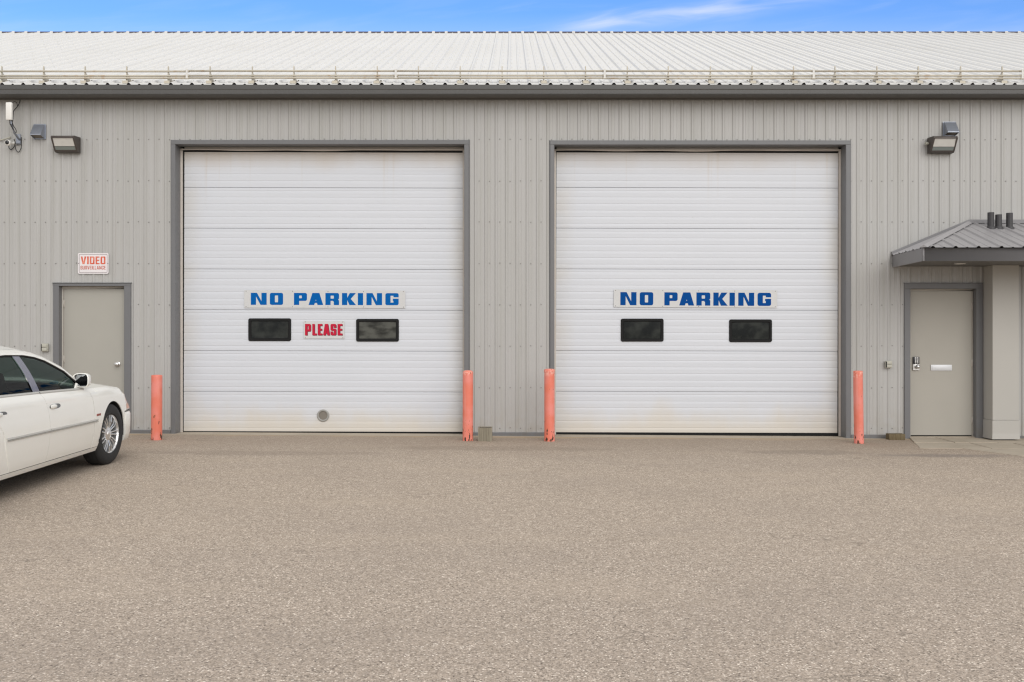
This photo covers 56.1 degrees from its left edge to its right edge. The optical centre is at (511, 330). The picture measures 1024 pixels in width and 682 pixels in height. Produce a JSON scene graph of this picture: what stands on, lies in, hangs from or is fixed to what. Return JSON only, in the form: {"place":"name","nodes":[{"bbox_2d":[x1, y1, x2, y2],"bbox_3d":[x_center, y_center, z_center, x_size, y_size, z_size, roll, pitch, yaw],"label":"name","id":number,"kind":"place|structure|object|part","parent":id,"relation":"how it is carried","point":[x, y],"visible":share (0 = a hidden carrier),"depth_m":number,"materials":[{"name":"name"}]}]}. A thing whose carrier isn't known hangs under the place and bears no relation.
{"place":"outdoors","nodes":[
{"label":"outdoors","id":0,"kind":"place"},
{"bbox_2d":[129,432,885,438],"bbox_3d":[-0.750,1.580,14.370,34.500,0.261,0.800,0,0,0],"label":"concrete apron","id":1,"kind":"object","parent":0,"point":[556,435],"depth_m":14.21,"materials":[{"name":"grey concrete"}]},
{"bbox_2d":[0,434,1023,681],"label":"parking lot","id":2,"kind":"structure","parent":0,"point":[296,558],"depth_m":6.43,"materials":[{"name":"grey asphalt"}]},
{"bbox_2d":[0,346,130,479],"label":"parked car","id":3,"kind":"object","parent":2,"relation":"on","point":[51,412],"visible":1,"depth_m":9.49,"materials":[{"name":"white metal"}]},
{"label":"rear door","id":4,"kind":"part","parent":3,"relation":"part of","materials":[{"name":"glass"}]},
{"bbox_3d":[-4.504,0.920,8.675,0.138,0.700,1.238,0,0,-2],"label":"rear door","id":5,"kind":"part","parent":3,"relation":"part of","materials":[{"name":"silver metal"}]},
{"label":"front door","id":6,"kind":"part","parent":3,"relation":"part of","materials":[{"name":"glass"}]},
{"bbox_3d":[-4.542,0.930,9.817,0.131,0.679,1.137,0,0,-2],"label":"front door","id":7,"kind":"part","parent":3,"relation":"part of","materials":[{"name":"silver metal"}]},
{"bbox_2d":[151,375,162,439],"bbox_3d":[-4.938,1.083,13.339,0.151,0.932,0.154,0,0,0],"label":"bollard","id":8,"kind":"object","parent":2,"relation":"on","point":[156,407],"visible":0.95,"depth_m":13.28,"materials":[{"name":"metal"}]},
{"bbox_2d":[463,370,472,440],"bbox_3d":[-0.620,1.069,13.491,0.150,1.018,0.151,0,0,0],"label":"bollard","id":9,"kind":"object","parent":2,"relation":"on","point":[467,405],"visible":0.92,"depth_m":13.43,"materials":[{"name":"metal"}]},
{"bbox_2d":[478,427,491,440],"bbox_3d":[-0.376,1.460,13.498,0.196,0.197,0.196,0,0,0],"label":"wooden box","id":10,"kind":"object","parent":2,"relation":"on","point":[484,433],"visible":0.98,"depth_m":13.40,"materials":[{"name":"beige wood"}]},
{"bbox_2d":[544,369,554,441],"bbox_3d":[0.526,1.062,13.500,0.154,1.047,0.156,0,0,0],"label":"bollard","id":11,"kind":"object","parent":2,"relation":"on","point":[549,405],"visible":0.93,"depth_m":13.44,"materials":[{"name":"metal"}]},
{"bbox_2d":[853,371,863,443],"bbox_3d":[4.862,1.089,13.470,0.135,1.050,0.135,-1,0,0],"label":"bollard","id":12,"kind":"object","parent":2,"relation":"on","point":[858,407],"visible":0.94,"depth_m":13.41,"materials":[{"name":"metal"}]},
{"bbox_2d":[886,433,904,439],"bbox_3d":[5.580,1.552,13.970,0.233,0.095,0.140,0,0,0],"label":"timber offcut","id":13,"kind":"object","parent":2,"relation":"on","point":[895,436],"visible":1,"depth_m":13.90,"materials":[{"name":"brown wood"}]},
{"bbox_2d":[0,0,1023,30],"label":"sky","id":14,"kind":"structure","parent":0,"point":[15,15],"materials":[{"name":"blue"}]},
{"bbox_2d":[910,437,1023,456],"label":"entrance paving","id":15,"kind":"structure","parent":0,"point":[1014,447],"depth_m":13.35,"materials":[{"name":"concrete"}]},
{"bbox_3d":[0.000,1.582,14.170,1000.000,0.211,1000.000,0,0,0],"label":"ground","id":16,"kind":"structure","parent":0,"visible":0},
{"bbox_2d":[0,31,1023,438],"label":"warehouse","id":17,"kind":"structure","parent":16,"relation":"on","point":[508,235],"depth_m":14.38,"materials":[{"name":"paint"}]},
{"bbox_2d":[4,137,21,152],"bbox_3d":[-7.343,-2.730,14.089,0.157,0.228,0.228,0,0,34],"label":"security camera","id":18,"kind":"object","parent":17,"relation":"attached to","point":[8,143],"visible":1,"depth_m":14.11,"materials":[{"name":"white plastic"}]},
{"bbox_2d":[6,100,20,143],"bbox_3d":[-7.264,-3.074,13.985,0.113,0.668,0.340,0,0,-9],"label":"wireless antenna","id":19,"kind":"object","parent":17,"relation":"attached to","point":[9,112],"visible":1,"depth_m":13.85,"materials":[{"name":"white plastic"}]},
{"bbox_2d":[30,124,45,138],"bbox_3d":[-6.961,-2.928,14.084,0.180,0.224,0.137,0,0,0],"label":"vent hood","id":20,"kind":"object","parent":17,"relation":"attached to","point":[38,131],"visible":1,"depth_m":14.09,"materials":[{"name":"grey metal"}]},
{"bbox_2d":[41,343,48,350],"bbox_3d":[-6.872,0.252,14.123,0.094,0.118,0.054,0,0,0],"label":"switch box","id":21,"kind":"object","parent":17,"relation":"attached to","point":[44,346],"visible":1,"depth_m":14.10,"materials":[{"name":"beige plastic"}]},
{"bbox_2d":[51,136,80,152],"bbox_3d":[-6.529,-2.726,14.063,0.339,0.234,0.256,0,0,0],"label":"wall light","id":22,"kind":"object","parent":17,"relation":"attached to","point":[66,144],"visible":1,"depth_m":14.01,"materials":[{"name":"brown metal"}]},
{"bbox_2d":[78,253,108,273],"bbox_3d":[-6.171,-0.986,14.146,0.452,0.306,0.007,0,0,0],"label":"surveillance sign","id":23,"kind":"object","parent":17,"relation":"attached to","point":[93,263],"visible":1,"depth_m":14.15,"materials":[{"name":"white plastic"}]},
{"bbox_2d":[63,289,123,392],"bbox_3d":[-6.207,0.443,14.231,0.913,2.118,0.129,0,0,0],"label":"door","id":24,"kind":"structure","parent":17,"relation":"in","point":[93,318],"depth_m":14.25,"materials":[{"name":"metal"}]},
{"bbox_2d":[182,147,463,433],"bbox_3d":[-2.821,-0.606,14.395,4.244,4.332,0.060,0,0,0],"label":"garage door","id":25,"kind":"structure","parent":17,"relation":"in","point":[276,219],"depth_m":14.39,"materials":[{"name":"paint"}]},
{"bbox_2d":[244,290,404,307],"bbox_3d":[-2.803,-0.467,14.372,2.412,0.264,0.006,0,0,0],"label":"parking sign","id":26,"kind":"object","parent":17,"relation":"attached to","point":[324,299],"visible":1,"depth_m":14.37,"materials":[{"name":"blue plastic"}]},
{"bbox_2d":[304,321,344,338],"bbox_3d":[-2.813,-0.008,14.373,0.611,0.264,0.008,0,0,0],"label":"please sign","id":27,"kind":"object","parent":17,"relation":"attached to","point":[324,329],"visible":1,"depth_m":14.37,"materials":[{"name":"white plastic"}]},
{"bbox_2d":[0,66,1023,82],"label":"snow guard","id":28,"kind":"object","parent":17,"relation":"on","point":[667,77],"visible":0.98,"depth_m":14.01,"materials":[{"name":"grey metal"}]},
{"bbox_2d":[614,289,776,307],"bbox_3d":[2.746,-0.475,14.372,2.448,0.264,0.006,0,0,0],"label":"parking sign","id":29,"kind":"object","parent":17,"relation":"attached to","point":[701,298],"visible":1,"depth_m":14.37,"materials":[{"name":"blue plastic"}]},
{"bbox_2d":[554,148,837,435],"bbox_3d":[2.771,-0.595,14.395,4.280,4.342,0.060,0,0,0],"label":"garage door","id":30,"kind":"structure","parent":17,"relation":"in","point":[740,219],"depth_m":14.39,"materials":[{"name":"paint"}]},
{"bbox_2d":[885,361,891,367],"bbox_3d":[5.542,0.502,14.123,0.094,0.106,0.054,0,0,0],"label":"switch box","id":31,"kind":"object","parent":17,"relation":"attached to","point":[888,364],"visible":1,"depth_m":14.10,"materials":[{"name":"beige plastic"}]},
{"bbox_2d":[925,136,957,153],"bbox_3d":[6.277,-2.718,14.063,0.399,0.234,0.256,0,0,0],"label":"wall light","id":32,"kind":"object","parent":17,"relation":"attached to","point":[941,144],"visible":1,"depth_m":14.01,"materials":[{"name":"brown metal"}]},
{"bbox_2d":[911,291,972,435],"bbox_3d":[6.377,0.500,14.229,0.929,2.170,0.133,0,0,0],"label":"door","id":33,"kind":"structure","parent":17,"relation":"in","point":[941,321],"depth_m":14.25,"materials":[{"name":"metal"}]},
{"bbox_2d":[943,122,958,135],"bbox_3d":[6.447,-2.965,14.084,0.192,0.220,0.137,0,0,0],"label":"vent hood","id":34,"kind":"object","parent":17,"relation":"attached to","point":[950,129],"visible":0.9,"depth_m":14.09,"materials":[{"name":"grey metal"}]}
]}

